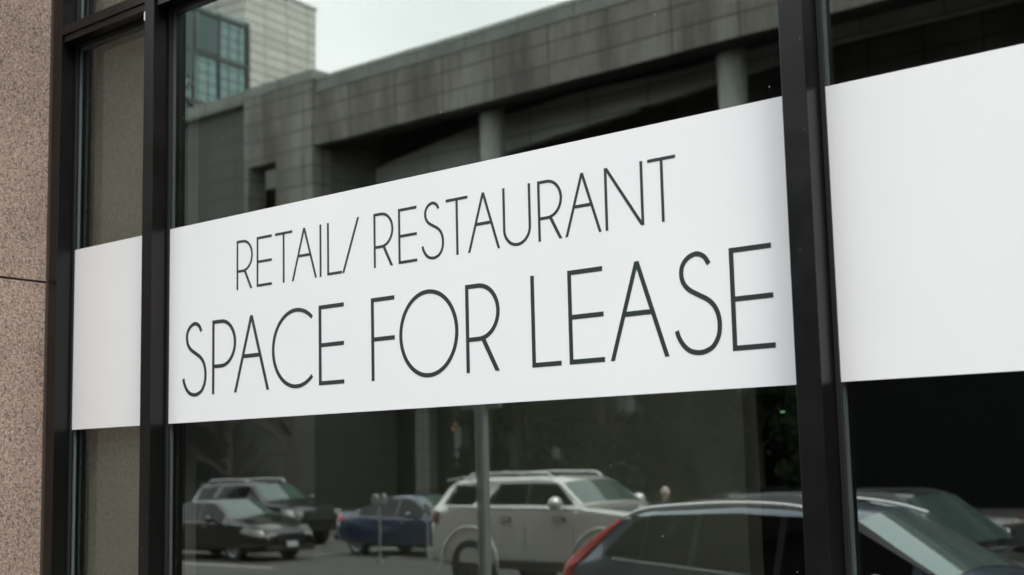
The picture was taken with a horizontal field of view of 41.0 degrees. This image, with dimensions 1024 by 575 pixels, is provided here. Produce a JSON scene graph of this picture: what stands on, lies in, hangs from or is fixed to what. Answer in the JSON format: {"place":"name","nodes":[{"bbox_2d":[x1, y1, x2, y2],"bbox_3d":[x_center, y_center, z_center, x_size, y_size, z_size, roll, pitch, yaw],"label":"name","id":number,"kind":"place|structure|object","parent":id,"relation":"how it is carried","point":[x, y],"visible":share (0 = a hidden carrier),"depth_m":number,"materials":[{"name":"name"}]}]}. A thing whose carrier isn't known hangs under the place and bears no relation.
{"place":"outdoors","nodes":[
{"label":"outdoors","id":0,"kind":"place"},
{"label":"pavement","id":1,"kind":"structure","parent":0,"visible":0},
{"bbox_2d":[0,0,96,574],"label":"granite wall","id":2,"kind":"structure","parent":1,"relation":"on","point":[25,35],"depth_m":5.27,"materials":[{"name":"grey stone"}]},
{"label":"interior floor","id":3,"kind":"structure","parent":0,"visible":0},
{"bbox_2d":[196,387,763,574],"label":"interior wall","id":4,"kind":"structure","parent":3,"relation":"on","point":[300,495],"depth_m":7.15,"materials":[{"name":"beige paint"}]},
{"bbox_2d":[755,371,1023,574],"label":"interior back wall","id":5,"kind":"structure","parent":3,"relation":"on","point":[940,461],"depth_m":13.44,"materials":[{"name":"grey paint"}]},
{"bbox_3d":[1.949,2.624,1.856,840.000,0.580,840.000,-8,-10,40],"label":"ground","id":6,"kind":"structure","parent":0,"visible":0},
{"bbox_3d":[-9.974,-3.075,22.029,87.000,16.400,14.300,-8,-10,40],"label":"shop building","id":7,"kind":"object","parent":6,"relation":"on","visible":0},
{"bbox_2d":[198,0,1023,222],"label":"interior ceiling","id":8,"kind":"structure","parent":7,"relation":"attached to","point":[295,105],"depth_m":8.78,"materials":[{"name":"grey paint"}]},
{"bbox_2d":[763,0,786,404],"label":"lamp rod","id":9,"kind":"object","parent":8,"relation":"hanging from","point":[769,96],"visible":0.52,"depth_m":6.86,"materials":[{"name":"black plastic"}]},
{"bbox_2d":[774,405,795,417],"bbox_3d":[1.323,0.604,6.640,0.100,0.060,0.052,-8,-10,40],"label":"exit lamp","id":10,"kind":"object","parent":9,"relation":"attached to","point":[787,411],"visible":1,"depth_m":6.62,"materials":[{"name":"green plastic"}]},
{"bbox_3d":[1.489,2.133,2.478,8.200,0.235,0.350,-8,-10,40],"label":"base course","id":11,"kind":"object","parent":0,"visible":0},
{"bbox_2d":[40,0,863,574],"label":"storefront","id":12,"kind":"object","parent":11,"relation":"on","point":[82,30],"visible":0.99,"depth_m":4.89,"materials":[{"name":"black metal"}]},
{"bbox_2d":[76,0,83,20],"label":"window pane","id":13,"kind":"structure","parent":12,"relation":"in","point":[78,1],"depth_m":5.48,"materials":[{"name":"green glass"}]},
{"bbox_2d":[66,19,143,574],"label":"window pane","id":14,"kind":"structure","parent":12,"relation":"in","point":[131,26],"depth_m":5.33,"materials":[{"name":"glass"}]},
{"bbox_2d":[72,236,141,429],"bbox_3d":[-1.497,0.173,5.133,0.541,0.700,0.001,-8,-10,40],"label":"blank band","id":15,"kind":"object","parent":12,"relation":"attached to","point":[107,341],"visible":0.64,"depth_m":5.16,"materials":[{"name":"white plastic"}]},
{"bbox_2d":[88,0,198,574],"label":"window backing panel","id":16,"kind":"object","parent":12,"relation":"attached to","point":[113,533],"depth_m":5.26,"materials":[{"name":"grey paint"}]},
{"bbox_2d":[164,0,215,574],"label":"window pane","id":17,"kind":"structure","parent":12,"relation":"in","point":[203,2],"depth_m":4.94,"materials":[{"name":"glass"}]},
{"bbox_2d":[168,96,795,423],"bbox_3d":[-0.273,0.009,4.080,2.531,0.700,0.002,-8,-10,40],"label":"lease sign","id":18,"kind":"object","parent":12,"relation":"attached to","point":[651,259],"visible":1,"depth_m":3.85,"materials":[{"name":"white plastic"}]},
{"bbox_2d":[815,0,856,574],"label":"window mullion","id":19,"kind":"structure","parent":12,"relation":"in","point":[820,16],"depth_m":3.17,"materials":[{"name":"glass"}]},
{"bbox_2d":[825,43,1023,381],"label":"blank band","id":20,"kind":"object","parent":12,"relation":"attached to","point":[926,163],"visible":1,"depth_m":3.04,"materials":[{"name":"white plastic"}]}
]}

